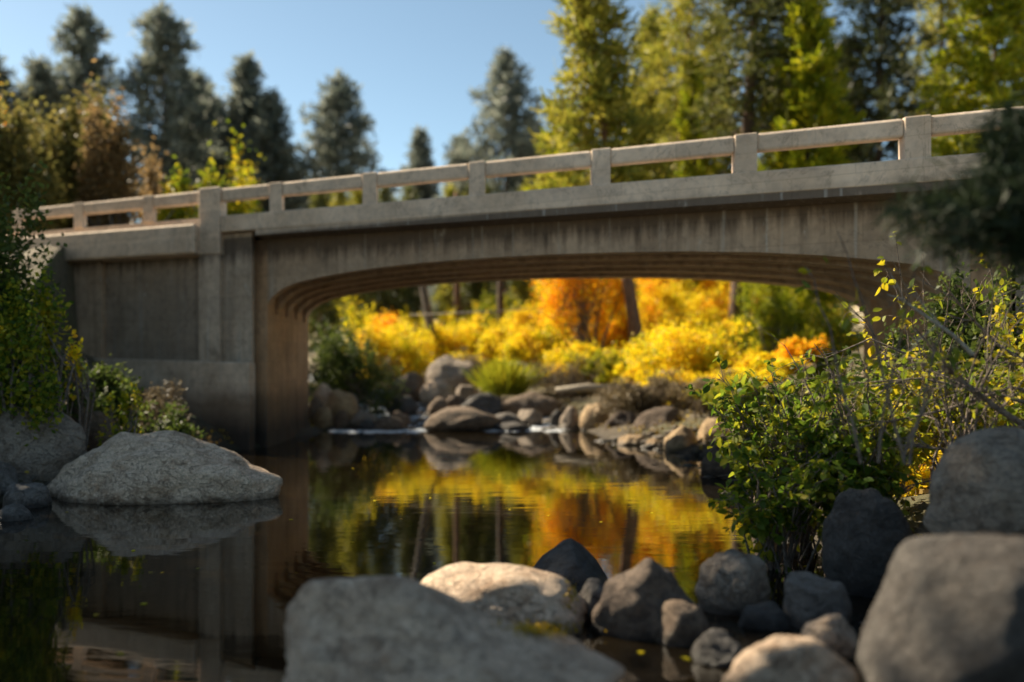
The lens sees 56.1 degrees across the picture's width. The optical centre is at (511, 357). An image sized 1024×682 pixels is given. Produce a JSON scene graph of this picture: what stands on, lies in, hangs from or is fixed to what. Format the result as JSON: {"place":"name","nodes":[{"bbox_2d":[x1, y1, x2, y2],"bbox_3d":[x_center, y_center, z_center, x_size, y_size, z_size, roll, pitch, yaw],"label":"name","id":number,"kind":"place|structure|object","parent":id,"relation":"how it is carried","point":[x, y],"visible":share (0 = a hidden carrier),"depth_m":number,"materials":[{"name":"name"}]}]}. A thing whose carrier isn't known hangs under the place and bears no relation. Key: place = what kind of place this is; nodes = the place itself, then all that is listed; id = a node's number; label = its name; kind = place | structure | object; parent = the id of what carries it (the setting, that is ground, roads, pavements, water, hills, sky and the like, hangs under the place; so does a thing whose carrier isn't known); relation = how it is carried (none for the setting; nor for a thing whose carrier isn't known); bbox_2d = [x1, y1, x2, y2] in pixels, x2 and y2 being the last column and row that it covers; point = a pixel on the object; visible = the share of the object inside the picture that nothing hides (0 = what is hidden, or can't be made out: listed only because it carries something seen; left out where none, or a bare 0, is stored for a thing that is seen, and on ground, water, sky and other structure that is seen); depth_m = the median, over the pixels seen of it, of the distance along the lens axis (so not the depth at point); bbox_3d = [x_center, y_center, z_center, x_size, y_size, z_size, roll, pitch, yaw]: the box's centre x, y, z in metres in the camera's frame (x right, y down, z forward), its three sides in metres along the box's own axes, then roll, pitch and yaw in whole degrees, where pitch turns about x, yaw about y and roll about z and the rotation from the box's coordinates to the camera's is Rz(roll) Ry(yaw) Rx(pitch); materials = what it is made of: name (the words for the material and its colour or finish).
{"place":"outdoors","nodes":[
{"label":"outdoors","id":0,"kind":"place"},
{"bbox_2d":[0,429,875,681],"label":"water","id":1,"kind":"structure","parent":0,"point":[215,587],"depth_m":13.19,"materials":[{"name":"black liquid"}]},
{"bbox_2d":[283,575,624,681],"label":"boulder","id":2,"kind":"object","parent":1,"relation":"in","point":[395,628],"visible":0.97,"depth_m":6.96,"materials":[{"name":"stone"}]},
{"bbox_2d":[421,562,588,635],"bbox_3d":[-0.106,2.466,9.386,1.900,0.936,1.404,0,0,0],"label":"boulder","id":3,"kind":"object","parent":1,"relation":"in","point":[509,592],"visible":0.42,"depth_m":9.00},
{"bbox_2d":[533,538,607,591],"bbox_3d":[0.654,2.507,10.797,1.049,0.886,0.720,0,0,0],"label":"boulder","id":4,"kind":"object","parent":1,"relation":"in","point":[573,561],"visible":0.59,"depth_m":10.75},
{"bbox_2d":[591,558,708,640],"bbox_3d":[1.282,2.375,9.037,1.094,1.010,0.863,0,0,0],"label":"boulder","id":5,"kind":"object","parent":1,"relation":"in","point":[630,603],"visible":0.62,"depth_m":8.79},
{"bbox_2d":[656,599,708,646],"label":"rock","id":6,"kind":"object","parent":1,"relation":"in","point":[683,623],"visible":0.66,"depth_m":8.52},
{"bbox_2d":[691,628,741,667],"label":"rock","id":7,"kind":"object","parent":1,"relation":"in","point":[716,648],"visible":0.78,"depth_m":7.97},
{"bbox_2d":[695,548,770,615],"bbox_3d":[2.241,2.384,9.768,0.777,0.844,0.641,0,0,0],"label":"boulder","id":8,"kind":"object","parent":1,"relation":"in","point":[732,582],"visible":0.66,"depth_m":9.59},
{"bbox_2d":[738,601,789,630],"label":"rock","id":9,"kind":"object","parent":1,"relation":"in","point":[765,616],"visible":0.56,"depth_m":9.03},
{"bbox_2d":[722,635,859,681],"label":"boulder","id":10,"kind":"object","parent":1,"relation":"on","point":[782,658],"visible":1,"depth_m":6.86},
{"bbox_2d":[782,571,851,628],"bbox_3d":[2.920,2.470,9.237,0.640,0.738,0.562,0,0,23],"label":"boulder","id":11,"kind":"object","parent":1,"relation":"on","point":[809,596],"visible":0.65,"depth_m":9.13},
{"bbox_2d":[801,613,857,659],"bbox_3d":[2.727,2.443,8.241,0.476,0.459,0.362,0,0,0],"label":"rock","id":12,"kind":"object","parent":1,"relation":"in","point":[835,633],"visible":0.62,"depth_m":8.12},
{"bbox_2d":[856,533,1023,681],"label":"boulder","id":13,"kind":"object","parent":1,"relation":"on","point":[947,608],"visible":1,"depth_m":6.34,"materials":[{"name":"stone"}]},
{"bbox_2d":[308,375,579,428],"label":"rapids","id":14,"kind":"structure","parent":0,"point":[420,425],"depth_m":36.70,"materials":[{"name":"liquid"}]},
{"bbox_2d":[424,406,500,430],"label":"boulder","id":15,"kind":"object","parent":14,"relation":"on","point":[458,418],"visible":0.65,"depth_m":33.46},
{"bbox_2d":[0,245,1014,556],"bbox_3d":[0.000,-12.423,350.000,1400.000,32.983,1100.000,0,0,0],"label":"ground","id":16,"kind":"structure","parent":0,"point":[62,269],"depth_m":29.76,"materials":[{"name":"soil"}]},
{"bbox_2d":[3,482,51,508],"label":"rock","id":17,"kind":"object","parent":16,"relation":"on","point":[33,495],"visible":0.59,"depth_m":16.34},
{"bbox_2d":[0,134,67,399],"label":"leafy bush","id":18,"kind":"object","parent":16,"relation":"on","point":[9,245],"visible":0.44,"depth_m":19.82,"materials":[{"name":"green plant"}]},
{"bbox_2d":[0,80,72,231],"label":"autumn tree","id":19,"kind":"object","parent":16,"relation":"on","point":[12,142],"visible":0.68,"depth_m":40.60,"materials":[{"name":"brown plant"}]},
{"bbox_2d":[0,250,73,446],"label":"leafy bush","id":20,"kind":"object","parent":16,"relation":"on","point":[15,333],"visible":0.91,"depth_m":18.28,"materials":[{"name":"green plant"}]},
{"bbox_2d":[8,48,77,228],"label":"pine tree","id":21,"kind":"object","parent":16,"relation":"on","point":[46,86],"visible":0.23,"depth_m":91.25,"materials":[{"name":"green plant"}]},
{"bbox_2d":[0,403,86,481],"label":"boulder","id":22,"kind":"object","parent":16,"relation":"on","point":[48,456],"visible":0.48,"depth_m":18.29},
{"bbox_2d":[14,269,74,412],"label":"leafy bush","id":23,"kind":"object","parent":16,"relation":"on","point":[51,339],"visible":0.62,"depth_m":18.97,"materials":[{"name":"green plant"}]},
{"bbox_2d":[18,65,118,230],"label":"autumn tree","id":24,"kind":"object","parent":16,"relation":"on","point":[66,148],"visible":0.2,"depth_m":43.50,"materials":[{"name":"brown plant"}]},
{"bbox_2d":[62,326,95,449],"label":"leafy bush","id":25,"kind":"object","parent":16,"relation":"on","point":[78,376],"visible":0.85,"depth_m":19.53,"materials":[{"name":"green plant"}]},
{"bbox_2d":[42,1,142,186],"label":"pine tree","id":26,"kind":"object","parent":16,"relation":"on","point":[79,27],"visible":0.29,"depth_m":95.18,"materials":[{"name":"green plant"}]},
{"bbox_2d":[71,59,141,226],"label":"autumn tree","id":27,"kind":"object","parent":16,"relation":"on","point":[113,183],"visible":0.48,"depth_m":42.62,"materials":[{"name":"brown plant"}]},
{"bbox_2d":[72,354,153,426],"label":"leafy bush","id":28,"kind":"object","parent":16,"relation":"on","point":[99,376],"visible":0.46,"depth_m":23.36,"materials":[{"name":"green plant"}]},
{"bbox_2d":[94,376,147,445],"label":"leafy bush","id":29,"kind":"object","parent":16,"relation":"on","point":[131,422],"visible":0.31,"depth_m":19.60,"materials":[{"name":"green plant"}]},
{"bbox_2d":[128,125,168,223],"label":"autumn tree","id":30,"kind":"object","parent":16,"relation":"on","point":[152,178],"visible":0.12,"depth_m":46.71,"materials":[{"name":"brown plant"}]},
{"bbox_2d":[120,378,194,429],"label":"leafy bush","id":31,"kind":"object","parent":16,"relation":"on","point":[159,397],"visible":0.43,"depth_m":23.97,"materials":[{"name":"green plant"}]},
{"bbox_2d":[47,430,282,504],"bbox_3d":[-6.439,2.350,17.805,4.463,1.947,2.441,0,0,0],"label":"boulder","id":32,"kind":"object","parent":16,"relation":"on","point":[157,467],"visible":0.66,"depth_m":17.00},
{"bbox_2d":[103,0,232,222],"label":"pine tree","id":33,"kind":"object","parent":16,"relation":"on","point":[161,62],"visible":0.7,"depth_m":90.80,"materials":[{"name":"green plant"}]},
{"bbox_2d":[134,399,204,438],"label":"leafy bush","id":34,"kind":"object","parent":16,"relation":"on","point":[174,422],"visible":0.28,"depth_m":22.29,"materials":[{"name":"green plant"}]},
{"bbox_2d":[157,155,198,221],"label":"willow shrub","id":35,"kind":"object","parent":16,"relation":"on","point":[172,213],"visible":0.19,"depth_m":39.73,"materials":[{"name":"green plant"}]},
{"bbox_2d":[167,67,229,217],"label":"pine tree","id":36,"kind":"object","parent":16,"relation":"on","point":[210,114],"visible":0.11,"depth_m":99.21,"materials":[{"name":"green plant"}]},
{"bbox_2d":[194,119,265,217],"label":"autumn tree","id":37,"kind":"object","parent":16,"relation":"on","point":[238,207],"visible":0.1,"depth_m":45.95,"materials":[{"name":"yellow plant"}]},
{"bbox_2d":[216,49,273,187],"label":"pine tree","id":38,"kind":"object","parent":16,"relation":"on","point":[247,72],"visible":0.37,"depth_m":99.03,"materials":[{"name":"green plant"}]},
{"bbox_2d":[221,86,314,212],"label":"pine tree","id":39,"kind":"object","parent":16,"relation":"on","point":[268,125],"visible":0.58,"depth_m":96.80,"materials":[{"name":"green plant"}]},
{"bbox_2d":[307,193,347,367],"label":"pine tree","id":40,"kind":"object","parent":16,"relation":"on","point":[325,309],"visible":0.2,"depth_m":61.70,"materials":[{"name":"green plant"}]},
{"bbox_2d":[284,67,405,313],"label":"pine tree","id":41,"kind":"object","parent":16,"relation":"on","point":[335,137],"visible":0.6,"depth_m":98.39,"materials":[{"name":"green plant"}]},
{"bbox_2d":[308,313,408,417],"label":"willow shrub","id":42,"kind":"object","parent":16,"relation":"on","point":[340,372],"visible":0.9,"depth_m":36.94,"materials":[{"name":"green plant"}]},
{"bbox_2d":[336,190,381,343],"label":"pine tree","id":43,"kind":"object","parent":16,"relation":"on","point":[357,198],"visible":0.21,"depth_m":63.59,"materials":[{"name":"green plant"}]},
{"bbox_2d":[336,295,415,386],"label":"willow shrub","id":44,"kind":"object","parent":16,"relation":"on","point":[370,333],"visible":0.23,"depth_m":45.77,"materials":[{"name":"yellow plant"}]},
{"bbox_2d":[361,187,409,332],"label":"pine tree","id":45,"kind":"object","parent":16,"relation":"on","point":[386,302],"visible":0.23,"depth_m":59.76,"materials":[{"name":"green plant"}]},
{"bbox_2d":[392,185,434,333],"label":"pine tree","id":46,"kind":"object","parent":16,"relation":"on","point":[414,299],"visible":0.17,"depth_m":77.54,"materials":[{"name":"green plant"}]},
{"bbox_2d":[365,311,470,380],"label":"willow shrub","id":47,"kind":"object","parent":16,"relation":"on","point":[411,345],"visible":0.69,"depth_m":45.73,"materials":[{"name":"yellow plant"}]},
{"bbox_2d":[395,124,441,331],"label":"pine tree","id":48,"kind":"object","parent":16,"relation":"on","point":[420,154],"visible":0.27,"depth_m":119.21,"materials":[{"name":"green plant"}]},
{"bbox_2d":[423,182,472,323],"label":"pine tree","id":49,"kind":"object","parent":16,"relation":"on","point":[447,290],"visible":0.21,"depth_m":69.57,"materials":[{"name":"green plant"}]},
{"bbox_2d":[425,355,477,391],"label":"boulder","id":50,"kind":"object","parent":16,"relation":"on","point":[447,369],"visible":0.5,"depth_m":43.21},
{"bbox_2d":[0,388,929,644],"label":"gravel","id":51,"kind":"structure","parent":16,"relation":"on","point":[920,529],"depth_m":27.23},
{"bbox_2d":[441,183,496,325],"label":"pine tree","id":52,"kind":"object","parent":16,"relation":"on","point":[472,292],"visible":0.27,"depth_m":65.49,"materials":[{"name":"green plant"}]},
{"bbox_2d":[427,301,517,359],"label":"willow shrub","id":53,"kind":"object","parent":16,"relation":"on","point":[472,333],"visible":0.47,"depth_m":49.20,"materials":[{"name":"yellow plant"}]},
{"bbox_2d":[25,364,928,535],"bbox_3d":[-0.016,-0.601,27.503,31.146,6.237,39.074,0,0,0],"label":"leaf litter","id":54,"kind":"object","parent":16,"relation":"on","point":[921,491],"visible":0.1,"depth_m":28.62,"materials":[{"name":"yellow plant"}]},
{"bbox_2d":[460,283,525,336],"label":"willow shrub","id":55,"kind":"object","parent":16,"relation":"on","point":[492,306],"visible":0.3,"depth_m":59.71,"materials":[{"name":"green plant"}]},
{"bbox_2d":[441,44,551,297],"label":"pine tree","id":56,"kind":"object","parent":16,"relation":"on","point":[514,142],"visible":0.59,"depth_m":98.81,"materials":[{"name":"green plant"}]},
{"bbox_2d":[474,325,527,366],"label":"willow shrub","id":57,"kind":"object","parent":16,"relation":"on","point":[487,349],"visible":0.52,"depth_m":45.46,"materials":[{"name":"yellow plant"}]},
{"bbox_2d":[460,356,545,395],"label":"grass clump","id":58,"kind":"object","parent":16,"relation":"on","point":[503,378],"visible":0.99,"depth_m":38.94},
{"bbox_2d":[3,106,1023,449],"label":"road bridge","id":59,"kind":"structure","parent":16,"relation":"on","point":[211,306],"depth_m":24.41,"materials":[{"name":"beige concrete"}]},
{"bbox_2d":[496,181,545,333],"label":"pine tree","id":60,"kind":"object","parent":16,"relation":"on","point":[520,286],"visible":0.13,"depth_m":67.50,"materials":[{"name":"green plant"}]},
{"bbox_2d":[492,316,566,376],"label":"willow shrub","id":61,"kind":"object","parent":16,"relation":"on","point":[527,351],"visible":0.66,"depth_m":43.34,"materials":[{"name":"yellow plant"}]},
{"bbox_2d":[501,391,561,416],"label":"boulder","id":62,"kind":"object","parent":16,"relation":"on","point":[544,405],"visible":0.62,"depth_m":37.04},
{"bbox_2d":[501,296,601,350],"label":"willow shrub","id":63,"kind":"object","parent":16,"relation":"on","point":[522,318],"visible":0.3,"depth_m":51.67,"materials":[{"name":"yellow plant"}]},
{"bbox_2d":[525,348,603,399],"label":"willow shrub","id":64,"kind":"object","parent":16,"relation":"on","point":[570,379],"visible":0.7,"depth_m":39.28,"materials":[{"name":"brown plant"}]},
{"bbox_2d":[537,337,617,383],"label":"willow shrub","id":65,"kind":"object","parent":16,"relation":"on","point":[569,355],"visible":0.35,"depth_m":41.20,"materials":[{"name":"yellow plant"}]},
{"bbox_2d":[526,278,671,350],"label":"autumn tree","id":66,"kind":"object","parent":16,"relation":"on","point":[594,290],"visible":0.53,"depth_m":44.77,"materials":[{"name":"orange plant"}]},
{"bbox_2d":[524,0,681,351],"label":"pine tree","id":67,"kind":"object","parent":16,"relation":"on","point":[603,105],"visible":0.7,"depth_m":42.75,"materials":[{"name":"green plant"}]},
{"bbox_2d":[580,348,641,384],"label":"willow shrub","id":68,"kind":"object","parent":16,"relation":"on","point":[590,366],"visible":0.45,"depth_m":39.59,"materials":[{"name":"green plant"}]},
{"bbox_2d":[588,366,693,417],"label":"willow shrub","id":69,"kind":"object","parent":16,"relation":"on","point":[637,398],"visible":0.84,"depth_m":32.35,"materials":[{"name":"yellow plant"}]},
{"bbox_2d":[619,1,685,181],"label":"pine tree","id":70,"kind":"object","parent":16,"relation":"on","point":[647,20],"visible":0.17,"depth_m":71.37,"materials":[{"name":"green plant"}]},
{"bbox_2d":[634,406,682,428],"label":"boulder","id":71,"kind":"object","parent":16,"relation":"on","point":[654,415],"visible":0.28,"depth_m":30.08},
{"bbox_2d":[625,278,727,346],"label":"willow shrub","id":72,"kind":"object","parent":16,"relation":"on","point":[674,302],"visible":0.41,"depth_m":46.72,"materials":[{"name":"yellow plant"}]},
{"bbox_2d":[626,0,734,288],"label":"pine tree","id":73,"kind":"object","parent":16,"relation":"on","point":[686,44],"visible":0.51,"depth_m":59.38,"materials":[{"name":"green plant"}]},
{"bbox_2d":[607,311,759,384],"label":"willow shrub","id":74,"kind":"object","parent":16,"relation":"on","point":[680,343],"visible":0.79,"depth_m":36.15,"materials":[{"name":"yellow plant"}]},
{"bbox_2d":[664,57,725,306],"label":"cedar tree","id":75,"kind":"object","parent":16,"relation":"on","point":[694,169],"visible":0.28,"depth_m":57.65,"materials":[{"name":"green plant"}]},
{"bbox_2d":[656,369,751,416],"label":"willow shrub","id":76,"kind":"object","parent":16,"relation":"on","point":[699,384],"visible":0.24,"depth_m":30.08,"materials":[{"name":"brown plant"}]},
{"bbox_2d":[673,10,740,174],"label":"pine tree","id":77,"kind":"object","parent":16,"relation":"on","point":[727,160],"visible":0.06,"depth_m":67.33,"materials":[{"name":"green plant"}]},
{"bbox_2d":[684,0,816,354],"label":"pine tree","id":78,"kind":"object","parent":16,"relation":"on","point":[756,83],"visible":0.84,"depth_m":47.51,"materials":[{"name":"green plant"}]},
{"bbox_2d":[722,283,819,362],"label":"willow shrub","id":79,"kind":"object","parent":16,"relation":"on","point":[776,318],"visible":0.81,"depth_m":42.97,"materials":[{"name":"green plant"}]},
{"bbox_2d":[732,349,810,376],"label":"willow shrub","id":80,"kind":"object","parent":16,"relation":"on","point":[756,360],"visible":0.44,"depth_m":32.55,"materials":[{"name":"yellow plant"}]},
{"bbox_2d":[708,424,873,575],"bbox_3d":[3.285,1.742,11.605,1.888,1.799,1.545,0,0,0],"label":"leafy shrub","id":81,"kind":"object","parent":16,"relation":"on","point":[765,526],"visible":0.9,"depth_m":11.41,"materials":[{"name":"green plant"}]},
{"bbox_2d":[685,349,896,561],"bbox_3d":[3.808,1.215,12.447,2.507,2.681,2.015,0,0,-19],"label":"leafy shrub","id":82,"kind":"object","parent":16,"relation":"on","point":[799,424],"visible":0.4,"depth_m":12.26,"materials":[{"name":"green plant"}]},
{"bbox_2d":[737,0,865,340],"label":"cedar tree","id":83,"kind":"object","parent":16,"relation":"on","point":[809,100],"visible":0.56,"depth_m":45.24,"materials":[{"name":"green plant"}]},
{"bbox_2d":[774,333,830,365],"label":"willow shrub","id":84,"kind":"object","parent":16,"relation":"on","point":[795,347],"visible":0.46,"depth_m":33.62,"materials":[{"name":"orange plant"}]},
{"bbox_2d":[752,345,877,455],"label":"leafy shrub","id":85,"kind":"object","parent":16,"relation":"on","point":[838,357],"visible":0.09,"depth_m":16.63,"materials":[{"name":"green plant"}]},
{"bbox_2d":[793,300,863,361],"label":"willow shrub","id":86,"kind":"object","parent":16,"relation":"on","point":[820,327],"visible":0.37,"depth_m":35.67,"materials":[{"name":"green plant"}]},
{"bbox_2d":[804,325,863,408],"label":"willow shrub","id":87,"kind":"object","parent":16,"relation":"on","point":[820,360],"visible":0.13,"depth_m":23.53,"materials":[{"name":"green plant"}]},
{"bbox_2d":[752,330,957,470],"bbox_3d":[4.330,0.692,12.141,2.387,2.136,2.004,0,0,25],"label":"bare shrub","id":88,"kind":"object","parent":16,"relation":"on","point":[898,401],"visible":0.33,"depth_m":11.70,"materials":[{"name":"brown plant"}]},
{"bbox_2d":[798,401,934,531],"bbox_3d":[4.424,1.445,11.885,1.780,1.827,1.735,0,0,16],"label":"leafy shrub","id":89,"kind":"object","parent":16,"relation":"on","point":[887,475],"visible":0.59,"depth_m":11.54,"materials":[{"name":"green plant"}]},
{"bbox_2d":[822,488,912,597],"bbox_3d":[3.918,2.103,10.514,1.029,1.369,0.790,0,0,0],"label":"boulder","id":90,"kind":"object","parent":16,"relation":"on","point":[866,533],"visible":0.73,"depth_m":10.27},
{"bbox_2d":[803,367,959,502],"bbox_3d":[4.936,1.056,13.143,2.281,1.903,1.995,0,0,-12],"label":"leafy shrub","id":91,"kind":"object","parent":16,"relation":"on","point":[922,454],"visible":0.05,"depth_m":12.91,"materials":[{"name":"green plant"}]},
{"bbox_2d":[743,269,1023,506],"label":"bare shrub","id":92,"kind":"object","parent":16,"relation":"on","point":[960,381],"visible":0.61,"depth_m":11.26,"materials":[{"name":"brown plant"}]},
{"bbox_2d":[829,0,945,163],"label":"pine tree","id":93,"kind":"object","parent":16,"relation":"on","point":[884,95],"visible":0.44,"depth_m":61.20,"materials":[{"name":"green plant"}]},
{"bbox_2d":[795,223,986,464],"bbox_3d":[3.635,-0.127,9.134,1.766,2.281,1.091,0,0,0],"label":"leafy shrub","id":94,"kind":"object","parent":16,"relation":"on","point":[954,360],"visible":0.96,"depth_m":9.21,"materials":[{"name":"green plant"}]},
{"bbox_2d":[845,296,982,435],"bbox_3d":[6.710,0.579,16.064,2.318,3.238,1.370,0,0,0],"label":"leafy bush","id":95,"kind":"object","parent":16,"relation":"on","point":[896,335],"visible":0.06,"depth_m":16.00,"materials":[{"name":"green plant"}]},
{"bbox_2d":[834,231,1011,441],"bbox_3d":[6.243,-0.209,14.763,2.552,3.332,1.860,0,0,24],"label":"leafy shrub","id":96,"kind":"object","parent":16,"relation":"on","point":[872,349],"visible":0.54,"depth_m":14.64,"materials":[{"name":"green plant"}]},
{"bbox_2d":[859,335,1023,467],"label":"leafy shrub","id":97,"kind":"object","parent":16,"relation":"on","point":[937,416],"visible":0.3,"depth_m":12.26,"materials":[{"name":"green plant"}]},
{"bbox_2d":[861,70,1023,295],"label":"pine tree","id":98,"kind":"object","parent":16,"relation":"on","point":[984,209],"visible":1,"depth_m":6.97,"materials":[{"name":"green plant"}]},
{"bbox_2d":[890,0,1005,155],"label":"pine tree","id":99,"kind":"object","parent":16,"relation":"on","point":[941,10],"visible":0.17,"depth_m":69.70,"materials":[{"name":"green plant"}]},
{"bbox_2d":[890,281,1023,477],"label":"bare shrub","id":100,"kind":"object","parent":16,"relation":"on","point":[974,408],"visible":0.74,"depth_m":11.04,"materials":[{"name":"brown plant"}]},
{"bbox_2d":[913,0,1023,156],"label":"cedar tree","id":101,"kind":"object","parent":16,"relation":"on","point":[1001,19],"visible":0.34,"depth_m":43.68,"materials":[{"name":"green plant"}]},
{"bbox_2d":[913,248,1023,421],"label":"leafy bush","id":102,"kind":"object","parent":16,"relation":"on","point":[972,331],"visible":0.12,"depth_m":16.81,"materials":[{"name":"green plant"}]},
{"bbox_2d":[923,427,1023,536],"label":"boulder","id":103,"kind":"object","parent":16,"relation":"on","point":[977,482],"visible":0.81,"depth_m":9.12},
{"bbox_2d":[972,252,1023,428],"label":"leafy shrub","id":104,"kind":"object","parent":16,"relation":"on","point":[1012,340],"visible":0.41,"depth_m":13.51,"materials":[{"name":"green plant"}]},
{"bbox_2d":[0,0,1023,221],"label":"sky","id":105,"kind":"structure","parent":0,"point":[415,62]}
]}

